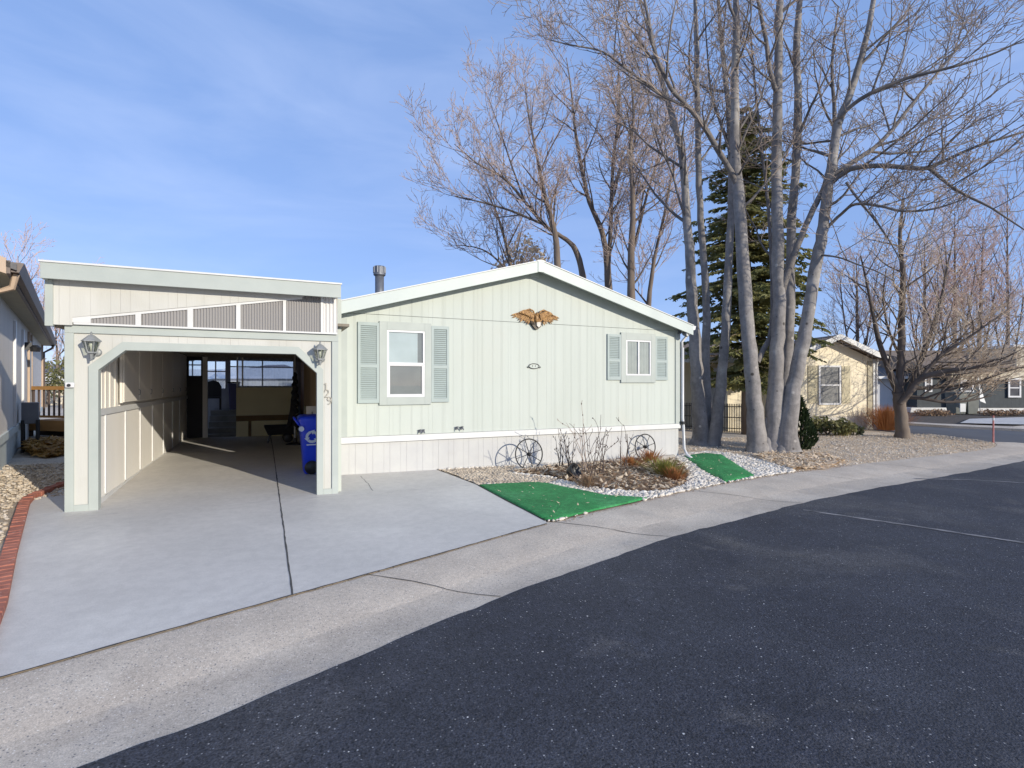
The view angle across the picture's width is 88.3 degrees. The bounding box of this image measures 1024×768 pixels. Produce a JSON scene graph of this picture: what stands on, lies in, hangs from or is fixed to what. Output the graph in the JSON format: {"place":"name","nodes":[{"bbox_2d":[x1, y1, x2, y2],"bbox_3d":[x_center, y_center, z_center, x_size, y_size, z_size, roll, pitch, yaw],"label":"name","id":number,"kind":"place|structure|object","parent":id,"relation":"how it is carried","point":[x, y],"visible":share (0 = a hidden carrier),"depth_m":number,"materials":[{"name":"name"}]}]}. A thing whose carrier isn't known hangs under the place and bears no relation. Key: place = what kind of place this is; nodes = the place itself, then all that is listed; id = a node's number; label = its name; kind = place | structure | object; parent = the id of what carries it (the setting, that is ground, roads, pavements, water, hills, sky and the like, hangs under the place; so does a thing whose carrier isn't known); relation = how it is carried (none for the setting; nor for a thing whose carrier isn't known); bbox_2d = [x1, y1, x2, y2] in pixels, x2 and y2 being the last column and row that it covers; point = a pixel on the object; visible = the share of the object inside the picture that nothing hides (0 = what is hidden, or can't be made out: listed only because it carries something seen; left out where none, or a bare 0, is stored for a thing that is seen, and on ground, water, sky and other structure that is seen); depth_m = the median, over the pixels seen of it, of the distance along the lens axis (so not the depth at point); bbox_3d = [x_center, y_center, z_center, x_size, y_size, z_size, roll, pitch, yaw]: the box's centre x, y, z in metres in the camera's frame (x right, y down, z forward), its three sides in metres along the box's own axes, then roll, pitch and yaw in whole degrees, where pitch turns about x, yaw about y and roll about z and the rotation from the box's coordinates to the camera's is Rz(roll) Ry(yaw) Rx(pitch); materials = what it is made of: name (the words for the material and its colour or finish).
{"place":"outdoors","nodes":[
{"label":"outdoors","id":0,"kind":"place"},
{"bbox_2d":[0,431,545,675],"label":"driveway","id":1,"kind":"structure","parent":0,"point":[84,581],"depth_m":5.64,"materials":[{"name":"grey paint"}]},
{"bbox_2d":[38,259,348,511],"bbox_3d":[-6.561,0.121,12.515,3.592,3.158,12.365,0,0,-25],"label":"carport","id":2,"kind":"object","parent":1,"relation":"on","point":[112,444],"visible":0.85,"depth_m":7.27,"materials":[{"name":"white paint"}]},
{"bbox_2d":[81,331,101,359],"bbox_3d":[-5.176,-0.472,6.498,0.210,0.345,0.230,0,0,-25],"label":"wall lantern","id":3,"kind":"object","parent":2,"relation":"attached to","point":[91,338],"depth_m":6.46,"materials":[{"name":"grey metal"}]},
{"bbox_2d":[120,351,186,402],"bbox_3d":[-7.171,-0.240,10.832,0.085,1.040,6.753,0,0,-25],"label":"wall cabinet","id":4,"kind":"object","parent":2,"relation":"attached to","point":[146,375],"depth_m":9.68,"materials":[{"name":"wood"}]},
{"bbox_2d":[123,351,140,401],"bbox_3d":[-5.943,-0.240,8.265,0.049,1.020,1.039,0,0,-25],"label":"door","id":5,"kind":"structure","parent":4,"relation":"in","point":[131,389],"depth_m":8.21,"materials":[{"name":"wood"}]},
{"bbox_2d":[139,351,151,399],"bbox_3d":[-6.380,-0.240,9.192,0.049,1.020,0.963,0,0,-25],"label":"door","id":6,"kind":"structure","parent":4,"relation":"in","point":[144,356],"depth_m":9.18,"materials":[{"name":"wood"}]},
{"bbox_2d":[151,351,163,398],"bbox_3d":[-6.848,-0.240,10.187,0.049,1.020,1.187,0,0,-25],"label":"door","id":7,"kind":"structure","parent":4,"relation":"in","point":[156,356],"depth_m":10.13,"materials":[{"name":"wood"}]},
{"bbox_2d":[162,352,173,396],"bbox_3d":[-7.390,-0.240,11.338,0.049,1.020,1.310,0,0,-25],"label":"door","id":8,"kind":"structure","parent":4,"relation":"in","point":[167,357],"depth_m":11.28,"materials":[{"name":"wood"}]},
{"bbox_2d":[173,352,180,395],"bbox_3d":[-7.909,-0.240,12.442,0.049,1.020,1.082,0,0,-25],"label":"door","id":9,"kind":"structure","parent":4,"relation":"in","point":[176,356],"depth_m":12.44,"materials":[{"name":"wood"}]},
{"bbox_2d":[180,354,186,394],"bbox_3d":[-8.369,-0.240,13.419,0.049,1.020,1.029,0,0,-25],"label":"door","id":10,"kind":"structure","parent":4,"relation":"in","point":[182,357],"depth_m":13.45,"materials":[{"name":"wood"}]},
{"bbox_2d":[187,356,202,437],"bbox_3d":[-8.908,0.365,14.845,0.422,2.430,0.050,0,0,-25],"label":"door","id":11,"kind":"structure","parent":2,"relation":"in","point":[194,383],"depth_m":14.81,"materials":[{"name":"paint"}]},
{"bbox_2d":[208,380,221,409],"bbox_3d":[-9.372,0.355,16.511,0.460,0.950,0.460,0,0,-25],"label":"porch chair","id":12,"kind":"object","parent":2,"relation":"on","point":[214,389],"visible":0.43,"depth_m":16.69,"materials":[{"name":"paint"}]},
{"bbox_2d":[227,382,240,409],"bbox_3d":[-8.867,0.390,16.826,0.356,0.920,0.460,0,0,-25],"label":"blue tote","id":13,"kind":"object","parent":2,"relation":"on","point":[232,386],"visible":0.75,"depth_m":16.63,"materials":[{"name":"blue plastic"}]},
{"bbox_2d":[189,361,292,385],"bbox_3d":[-9.198,-0.420,17.814,3.333,1.135,0.030,0,0,-25],"label":"porch window","id":14,"kind":"structure","parent":2,"relation":"in","point":[192,364],"depth_m":17.88,"materials":[{"name":"white plastic"}]},
{"bbox_2d":[312,342,327,364],"bbox_3d":[-2.777,-0.442,7.627,0.210,0.345,0.230,0,0,-25],"label":"wall lantern","id":15,"kind":"object","parent":2,"relation":"attached to","point":[320,358],"depth_m":7.58,"materials":[{"name":"grey metal"}]},
{"bbox_2d":[27,484,477,520],"bbox_3d":[-3.068,1.615,7.389,5.684,0.085,0.021,0,0,-28],"label":"driveway joint","id":16,"kind":"object","parent":1,"relation":"on","point":[251,502],"visible":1,"depth_m":7.08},
{"bbox_2d":[0,523,546,676],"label":"driveway joint","id":17,"kind":"object","parent":1,"relation":"on","point":[250,606],"visible":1,"depth_m":3.96,"materials":[{"name":"concrete"}]},
{"bbox_2d":[264,424,297,442],"bbox_3d":[-6.019,1.148,14.077,1.095,0.801,0.560,0,0,-25],"label":"garden cart","id":18,"kind":"object","parent":1,"relation":"on","point":[282,430],"visible":0.83,"depth_m":13.82,"materials":[{"name":"black plastic"}]},
{"bbox_2d":[271,440,292,593],"bbox_3d":[-4.402,1.616,9.815,0.026,0.161,12.303,0,0,-25],"label":"driveway joint","id":19,"kind":"object","parent":1,"relation":"on","point":[291,586],"visible":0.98,"depth_m":5.74,"materials":[{"name":"concrete"}]},
{"bbox_2d":[286,355,300,444],"bbox_3d":[-5.565,0.425,13.517,0.440,2.310,0.440,0,0,-25],"label":"furled parasol","id":20,"kind":"object","parent":1,"relation":"on","point":[294,411],"visible":0.92,"depth_m":13.45,"materials":[{"name":"black fabric"}]},
{"bbox_2d":[293,414,315,473],"bbox_3d":[-3.539,1.058,9.451,0.710,1.030,0.697,0,0,-25],"label":"recycling bin","id":21,"kind":"object","parent":1,"relation":"on","point":[306,423],"visible":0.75,"depth_m":9.15,"materials":[{"name":"blue plastic"}]},
{"bbox_2d":[0,405,996,678],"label":"lot ground","id":22,"kind":"structure","parent":0,"point":[60,459],"depth_m":13.86,"materials":[{"name":"gravel"}]},
{"bbox_2d":[0,256,56,469],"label":"neighbour house","id":23,"kind":"structure","parent":22,"relation":"on","point":[26,334],"depth_m":10.42,"materials":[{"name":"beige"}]},
{"bbox_2d":[30,341,31,401],"bbox_3d":[-13.017,-0.162,14.236,0.028,2.010,0.930,0,0,-40],"label":"side door","id":24,"kind":"structure","parent":23,"relation":"in","point":[30,341],"depth_m":14.24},
{"bbox_2d":[0,218,59,330],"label":"bare tree","id":25,"kind":"object","parent":22,"relation":"on","point":[31,263],"visible":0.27,"depth_m":40.07,"materials":[{"name":"brown plant"}]},
{"bbox_2d":[21,402,39,452],"bbox_3d":[-10.560,0.943,11.565,0.299,1.080,0.377,0,0,-40],"label":"utility box","id":26,"kind":"object","parent":22,"relation":"on","point":[29,412],"visible":0.92,"depth_m":11.45,"materials":[{"name":"metal"}]},
{"bbox_2d":[0,481,63,624],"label":"brick edging","id":27,"kind":"object","parent":22,"relation":"on","point":[8,555],"visible":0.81,"depth_m":5.15,"materials":[{"name":"brick"}]},
{"bbox_2d":[0,453,63,554],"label":"side gravel","id":28,"kind":"structure","parent":22,"relation":"on","point":[10,512],"depth_m":6.41,"materials":[{"name":"gravel"}]},
{"bbox_2d":[0,462,63,543],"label":"side pebbles","id":29,"kind":"object","parent":28,"relation":"on","point":[19,481],"visible":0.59,"depth_m":8.09,"materials":[{"name":"gravel"}]},
{"bbox_2d":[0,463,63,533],"bbox_3d":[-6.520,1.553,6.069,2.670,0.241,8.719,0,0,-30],"label":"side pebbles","id":30,"kind":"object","parent":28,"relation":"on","point":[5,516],"visible":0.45,"depth_m":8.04,"materials":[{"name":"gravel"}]},
{"bbox_2d":[19,435,63,457],"bbox_3d":[-10.316,1.318,11.645,0.910,0.371,3.165,0,0,-39],"label":"leaf pile","id":31,"kind":"object","parent":28,"relation":"on","point":[49,447],"visible":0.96,"depth_m":11.04,"materials":[{"name":"brown plant"}]},
{"bbox_2d":[29,386,63,435],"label":"wooden deck","id":32,"kind":"structure","parent":22,"relation":"on","point":[51,427],"depth_m":14.39,"materials":[{"name":"orange wood"}]},
{"bbox_2d":[45,358,62,406],"bbox_3d":[-29.203,0.011,32.972,2.691,3.386,2.390,0,0,-25],"label":"bush","id":33,"kind":"object","parent":22,"relation":"on","point":[50,384],"visible":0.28,"depth_m":33.01,"materials":[{"name":"green plant"}]},
{"bbox_2d":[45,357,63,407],"bbox_3d":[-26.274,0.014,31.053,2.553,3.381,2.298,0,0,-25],"label":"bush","id":34,"kind":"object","parent":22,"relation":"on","point":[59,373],"visible":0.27,"depth_m":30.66,"materials":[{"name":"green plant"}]},
{"bbox_2d":[45,373,63,404],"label":"white outbuilding","id":35,"kind":"structure","parent":22,"relation":"on","point":[56,400],"depth_m":36.02,"materials":[{"name":"wood"}]},
{"bbox_2d":[42,257,103,371],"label":"bare tree","id":36,"kind":"object","parent":22,"relation":"on","point":[57,356],"visible":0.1,"depth_m":45.91,"materials":[{"name":"brown plant"}]},
{"bbox_2d":[189,369,222,381],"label":"distant house","id":37,"kind":"structure","parent":22,"relation":"on","point":[196,372],"depth_m":45.67,"materials":[{"name":"grey"}]},
{"bbox_2d":[208,368,292,387],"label":"distant house","id":38,"kind":"structure","parent":22,"relation":"on","point":[272,376],"depth_m":40.05,"materials":[{"name":"grey"}]},
{"bbox_2d":[408,146,563,267],"bbox_3d":[-1.007,-6.134,30.108,8.489,15.201,5.718,0,0,16],"label":"bare tree","id":39,"kind":"object","parent":22,"relation":"on","point":[506,248],"visible":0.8,"depth_m":29.91,"materials":[{"name":"brown plant"}]},
{"bbox_2d":[394,26,592,278],"bbox_3d":[-0.905,-8.431,27.329,9.920,19.521,6.560,0,0,4],"label":"bare tree","id":40,"kind":"object","parent":22,"relation":"on","point":[552,224],"visible":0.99,"depth_m":26.95,"materials":[{"name":"brown plant"}]},
{"bbox_2d":[320,260,695,474],"bbox_3d":[-2.741,-0.331,17.756,8.120,4.308,16.134,0,0,-25],"label":"mobile home","id":41,"kind":"object","parent":22,"relation":"on","point":[437,374],"visible":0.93,"depth_m":10.50,"materials":[{"name":"wood"}]},
{"bbox_2d":[379,321,430,404],"bbox_3d":[-1.948,-0.375,9.671,0.960,1.510,0.037,0,0,-25],"label":"window","id":42,"kind":"structure","parent":41,"relation":"in","point":[404,347],"depth_m":9.67,"materials":[{"name":"white plastic"}]},
{"bbox_2d":[511,308,557,329],"bbox_3d":[0.502,-1.326,10.783,1.117,0.420,0.106,0,0,-25],"label":"wall eagle","id":43,"kind":"object","parent":41,"relation":"attached to","point":[540,317],"depth_m":10.76,"materials":[{"name":"brown metal"}]},
{"bbox_2d":[620,332,655,382],"bbox_3d":[2.856,-0.590,11.932,0.970,1.120,0.037,0,0,-25],"label":"window","id":44,"kind":"structure","parent":41,"relation":"in","point":[638,350],"depth_m":11.93,"materials":[{"name":"white plastic"}]},
{"bbox_2d":[0,442,1023,744],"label":"sidewalk","id":45,"kind":"structure","parent":22,"relation":"on","point":[66,692],"depth_m":4.01,"materials":[{"name":"concrete"}]},
{"bbox_2d":[564,465,852,520],"bbox_3d":[4.041,1.766,9.367,8.685,0.113,0.430,0,0,-37],"label":"kerb grit","id":46,"kind":"object","parent":45,"relation":"on","point":[703,487],"visible":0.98,"depth_m":8.93,"materials":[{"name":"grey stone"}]},
{"bbox_2d":[491,232,551,269],"bbox_3d":[0.610,-4.026,34.049,3.939,11.521,3.067,0,0,-25],"label":"bare tree","id":47,"kind":"object","parent":22,"relation":"on","point":[523,253],"visible":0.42,"depth_m":33.79,"materials":[{"name":"brown plant"}]},
{"bbox_2d":[504,0,721,289],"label":"bare tree","id":48,"kind":"object","parent":22,"relation":"on","point":[607,258],"visible":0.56,"depth_m":28.79,"materials":[{"name":"brown plant"}]},
{"bbox_2d":[445,465,786,520],"bbox_3d":[2.838,1.700,10.111,7.598,0.168,3.889,0,0,-29],"label":"white gravel bed","id":49,"kind":"object","parent":22,"relation":"on","point":[536,479],"visible":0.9,"depth_m":9.28,"materials":[{"name":"gravel"}]},
{"bbox_2d":[515,438,542,467],"bbox_3d":[0.332,1.364,10.265,0.610,0.607,0.124,0,0,-25],"label":"wagon wheel","id":50,"kind":"object","parent":49,"relation":"on","point":[528,454],"visible":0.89,"depth_m":10.26,"materials":[{"name":"black metal"}]},
{"bbox_2d":[478,485,640,520],"bbox_3d":[0.881,1.695,8.044,2.119,0.077,2.269,0,0,-25],"label":"dirt edge","id":51,"kind":"object","parent":49,"relation":"on","point":[540,517],"visible":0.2,"depth_m":7.37,"materials":[{"name":"soil"}]},
{"bbox_2d":[480,482,646,519],"bbox_3d":[0.878,1.683,8.034,2.059,0.098,2.234,0,0,-25],"label":"turf mat","id":52,"kind":"object","parent":51,"relation":"on","point":[568,499],"visible":1,"depth_m":7.71,"materials":[{"name":"green carpet"}]},
{"bbox_2d":[569,469,607,487],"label":"dead stem clump","id":53,"kind":"object","parent":49,"relation":"on","point":[587,481],"visible":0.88,"depth_m":8.66,"materials":[{"name":"brown plant"}]},
{"bbox_2d":[514,457,688,490],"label":"bed mulch","id":54,"kind":"object","parent":49,"relation":"on","point":[624,484],"visible":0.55,"depth_m":9.57,"materials":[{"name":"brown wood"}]},
{"bbox_2d":[558,429,577,466],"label":"dead shrub","id":55,"kind":"object","parent":54,"relation":"on","point":[568,457],"visible":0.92,"depth_m":10.24,"materials":[{"name":"plant"}]},
{"bbox_2d":[566,462,581,477],"bbox_3d":[1.088,1.576,9.411,0.150,0.320,0.320,-30,-16,31],"label":"flower pot","id":56,"kind":"object","parent":54,"relation":"on","point":[573,468],"visible":0.77,"depth_m":9.46,"materials":[{"name":"ceramic"}]},
{"bbox_2d":[557,403,592,470],"bbox_3d":[1.208,1.002,10.060,0.763,1.394,0.364,0,0,-25],"label":"dead shrub","id":57,"kind":"object","parent":54,"relation":"on","point":[580,443],"visible":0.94,"depth_m":10.04,"materials":[{"name":"brown plant"}]},
{"bbox_2d":[569,419,606,475],"bbox_3d":[1.413,1.136,9.287,0.670,1.155,0.611,0,0,-9],"label":"dead shrub","id":58,"kind":"object","parent":54,"relation":"on","point":[596,450],"visible":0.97,"depth_m":9.28,"materials":[{"name":"plant"}]},
{"bbox_2d":[592,417,617,472],"bbox_3d":[1.709,1.165,9.722,0.300,1.092,0.589,0,0,-35],"label":"dead shrub","id":59,"kind":"object","parent":54,"relation":"on","point":[602,455],"visible":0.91,"depth_m":9.69,"materials":[{"name":"plant"}]},
{"bbox_2d":[617,417,635,469],"bbox_3d":[2.199,1.181,10.234,0.458,1.069,0.325,0,0,-25],"label":"dead shrub","id":60,"kind":"object","parent":54,"relation":"on","point":[626,437],"visible":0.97,"depth_m":10.21,"materials":[{"name":"plant"}]},
{"bbox_2d":[611,455,654,466],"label":"grass clump","id":61,"kind":"object","parent":54,"relation":"on","point":[630,461],"visible":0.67,"depth_m":10.82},
{"bbox_2d":[618,448,667,462],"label":"grass clump","id":62,"kind":"object","parent":54,"relation":"on","point":[651,455],"visible":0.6,"depth_m":11.18,"materials":[{"name":"plant"}]},
{"bbox_2d":[634,456,701,475],"bbox_3d":[2.866,1.552,9.861,1.565,0.350,1.656,0,0,26],"label":"grass clump","id":63,"kind":"object","parent":54,"relation":"on","point":[661,466],"visible":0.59,"depth_m":9.84,"materials":[{"name":"plant"}]},
{"bbox_2d":[658,466,692,480],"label":"grass clump","id":64,"kind":"object","parent":54,"relation":"on","point":[676,475],"visible":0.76,"depth_m":9.43,"materials":[{"name":"plant"}]},
{"bbox_2d":[437,451,795,521],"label":"white river stones","id":65,"kind":"object","parent":49,"relation":"on","point":[755,467],"visible":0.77,"depth_m":9.87,"materials":[{"name":"stone"}]},
{"bbox_2d":[635,434,655,456],"bbox_3d":[3.000,1.415,11.873,0.591,0.589,0.123,0,0,-25],"label":"wagon wheel","id":66,"kind":"object","parent":49,"relation":"on","point":[645,446],"visible":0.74,"depth_m":11.86,"materials":[{"name":"black metal"}]},
{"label":"dirt edge","id":67,"kind":"structure","parent":49,"relation":"on","visible":0},
{"bbox_2d":[685,453,753,481],"bbox_3d":[4.345,1.724,11.210,0.954,0.081,3.765,0,0,10],"label":"turf mat","id":68,"kind":"object","parent":67,"relation":"on","point":[724,468],"visible":0.94,"depth_m":10.92,"materials":[{"name":"green carpet"}]},
{"bbox_2d":[491,0,773,446],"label":"bare tree","id":69,"kind":"object","parent":22,"relation":"on","point":[707,414],"visible":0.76,"depth_m":14.71,"materials":[{"name":"grey plant"}]},
{"bbox_2d":[581,0,712,305],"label":"bare tree","id":70,"kind":"object","parent":22,"relation":"on","point":[632,242],"visible":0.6,"depth_m":26.11,"materials":[{"name":"brown plant"}]},
{"bbox_2d":[678,403,740,432],"bbox_3d":[7.451,1.245,19.700,2.721,1.050,0.030,0,0,36],"label":"iron fence","id":71,"kind":"object","parent":22,"relation":"on","point":[724,417],"visible":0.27,"depth_m":19.35,"materials":[{"name":"metal"}]},
{"bbox_2d":[665,105,834,434],"bbox_3d":[8.164,-4.024,18.799,5.524,11.590,6.264,0,0,28],"label":"spruce tree","id":72,"kind":"object","parent":22,"relation":"on","point":[760,275],"visible":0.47,"depth_m":18.24,"materials":[{"name":"green plant"}]},
{"bbox_2d":[680,334,888,430],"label":"tan house","id":73,"kind":"structure","parent":22,"relation":"on","point":[835,386],"depth_m":20.78,"materials":[{"name":"beige"}]},
{"bbox_2d":[818,365,840,404],"bbox_3d":[12.481,0.045,20.721,0.936,1.550,0.048,0,0,-6],"label":"window","id":74,"kind":"structure","parent":73,"relation":"in","point":[829,376],"depth_m":20.72,"materials":[{"name":"white plastic"}]},
{"bbox_2d":[568,0,1023,453],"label":"bare tree","id":75,"kind":"object","parent":22,"relation":"on","point":[776,429],"visible":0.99,"depth_m":13.35,"materials":[{"name":"grey plant"}]},
{"bbox_2d":[754,450,845,469],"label":"straw litter","id":76,"kind":"object","parent":22,"relation":"on","point":[796,460],"visible":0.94,"depth_m":12.12,"materials":[{"name":"beige plant"}]},
{"bbox_2d":[798,395,818,450],"bbox_3d":[7.878,1.069,14.457,0.966,1.588,0.972,0,0,-25],"label":"juniper","id":77,"kind":"object","parent":22,"relation":"on","point":[805,440],"visible":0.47,"depth_m":14.24,"materials":[{"name":"green plant"}]},
{"bbox_2d":[808,415,857,436],"bbox_3d":[11.014,1.450,18.298,1.402,0.742,1.759,0,0,-44],"label":"bush","id":78,"kind":"object","parent":22,"relation":"on","point":[823,424],"visible":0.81,"depth_m":18.02,"materials":[{"name":"green plant"}]},
{"bbox_2d":[678,434,995,469],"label":"lot stones","id":79,"kind":"object","parent":22,"relation":"on","point":[906,456],"visible":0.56,"depth_m":15.21,"materials":[{"name":"gravel"}]},
{"bbox_2d":[678,433,996,470],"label":"leaf litter","id":80,"kind":"object","parent":22,"relation":"on","point":[889,445],"visible":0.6,"depth_m":15.14,"materials":[{"name":"plant"}]},
{"bbox_2d":[840,404,938,430],"bbox_3d":[14.313,1.238,20.235,3.869,1.044,3.520,0,0,19],"label":"grass clump","id":81,"kind":"object","parent":22,"relation":"on","point":[885,421],"visible":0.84,"depth_m":20.06,"materials":[{"name":"plant"}]},
{"bbox_2d":[817,155,1023,438],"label":"corner tree","id":82,"kind":"object","parent":22,"relation":"on","point":[901,398],"visible":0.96,"depth_m":17.19,"materials":[{"name":"brown plant"}]},
{"bbox_2d":[438,465,560,484],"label":"tan gravel","id":83,"kind":"structure","parent":0,"point":[480,472],"depth_m":9.45,"materials":[{"name":"gravel"}]},
{"bbox_2d":[0,0,1023,368],"label":"sky","id":84,"kind":"structure","parent":0,"point":[261,138],"materials":[{"name":"blue"}]},
{"bbox_2d":[77,461,1023,767],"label":"road","id":85,"kind":"structure","parent":0,"point":[795,637],"depth_m":3.42,"materials":[{"name":"asphalt"}]},
{"bbox_2d":[0,453,1023,767],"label":"kerb gutter","id":86,"kind":"object","parent":85,"relation":"on","point":[76,743],"visible":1,"depth_m":3.52,"materials":[{"name":"concrete"}]},
{"bbox_2d":[803,509,1023,542],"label":"street seam","id":87,"kind":"object","parent":85,"relation":"on","point":[918,526],"visible":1,"depth_m":6.94,"materials":[{"name":"asphalt"}]},
{"bbox_2d":[867,425,1023,442],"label":"side street","id":88,"kind":"structure","parent":0,"point":[984,435],"depth_m":19.36,"materials":[{"name":"asphalt"}]},
{"bbox_2d":[874,421,1023,431],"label":"kerb","id":89,"kind":"structure","parent":88,"relation":"on","point":[1008,428],"depth_m":21.40,"materials":[{"name":"concrete"}]},
{"bbox_2d":[878,411,1023,425],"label":"lot","id":90,"kind":"structure","parent":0,"point":[952,419],"depth_m":25.78,"materials":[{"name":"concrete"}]},
{"bbox_2d":[805,222,905,346],"bbox_3d":[26.294,-4.988,40.399,7.722,15.049,5.592,0,0,-25],"label":"bare tree","id":91,"kind":"object","parent":90,"relation":"on","point":[858,325],"visible":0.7,"depth_m":39.95,"materials":[{"name":"brown plant"}]},
{"bbox_2d":[878,366,946,408],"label":"grey house","id":92,"kind":"structure","parent":90,"relation":"on","point":[885,396],"depth_m":32.45,"materials":[{"name":"wood"}]},
{"bbox_2d":[914,410,936,415],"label":"shrub","id":93,"kind":"object","parent":90,"relation":"on","point":[930,412],"visible":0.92,"depth_m":27.83,"materials":[{"name":"brown plant"}]},
{"bbox_2d":[859,187,998,349],"bbox_3d":[28.377,-5.480,35.657,7.892,15.532,5.706,0,0,-5],"label":"bare tree","id":94,"kind":"object","parent":90,"relation":"on","point":[925,286],"visible":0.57,"depth_m":35.63,"materials":[{"name":"brown plant"}]},
{"bbox_2d":[929,408,955,415],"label":"shrub","id":95,"kind":"object","parent":90,"relation":"on","point":[941,411],"visible":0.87,"depth_m":27.79,"materials":[{"name":"brown plant"}]},
{"bbox_2d":[876,348,1023,411],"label":"slate house","id":96,"kind":"structure","parent":90,"relation":"on","point":[1010,396],"depth_m":31.50,"materials":[{"name":"wood"}]},
{"bbox_2d":[1008,378,1020,396],"bbox_3d":[29.935,0.229,31.416,0.765,1.147,0.048,0,0,0],"label":"window","id":97,"kind":"structure","parent":96,"relation":"in","point":[1013,390],"depth_m":31.42,"materials":[{"name":"white plastic"}]},
{"bbox_2d":[945,392,968,413],"bbox_3d":[24.846,1.050,29.500,0.760,1.240,0.840,0,0,0],"label":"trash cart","id":98,"kind":"object","parent":90,"relation":"on","point":[953,408],"visible":0.59,"depth_m":29.23,"materials":[{"name":"grey plastic"}]},
{"bbox_2d":[906,181,1020,349],"bbox_3d":[31.106,-6.397,37.092,7.277,17.486,5.468,0,0,-25],"label":"bare tree","id":99,"kind":"object","parent":90,"relation":"on","point":[962,259],"visible":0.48,"depth_m":36.59,"materials":[{"name":"brown plant"}]},
{"bbox_2d":[965,392,978,413],"bbox_3d":[25.526,1.050,29.500,0.798,1.240,0.840,0,0,0],"label":"trash cart","id":100,"kind":"object","parent":90,"relation":"on","point":[972,407],"visible":0.52,"depth_m":29.17,"materials":[{"name":"grey plastic"}]},
{"bbox_2d":[925,190,1023,351],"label":"bare tree","id":101,"kind":"object","parent":90,"relation":"on","point":[999,290],"visible":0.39,"depth_m":38.93,"materials":[{"name":"brown plant"}]},
{"bbox_2d":[951,149,1023,345],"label":"bare tree","id":102,"kind":"object","parent":90,"relation":"on","point":[1007,257],"visible":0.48,"depth_m":42.94,"materials":[{"name":"brown plant"}]},
{"bbox_2d":[977,408,1010,415],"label":"shrub","id":103,"kind":"object","parent":90,"relation":"on","point":[993,412],"visible":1,"depth_m":28.01,"materials":[{"name":"brown plant"}]},
{"bbox_2d":[961,417,1023,423],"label":"driveway","id":104,"kind":"structure","parent":0,"point":[1014,420],"depth_m":23.55,"materials":[{"name":"grey concrete"}]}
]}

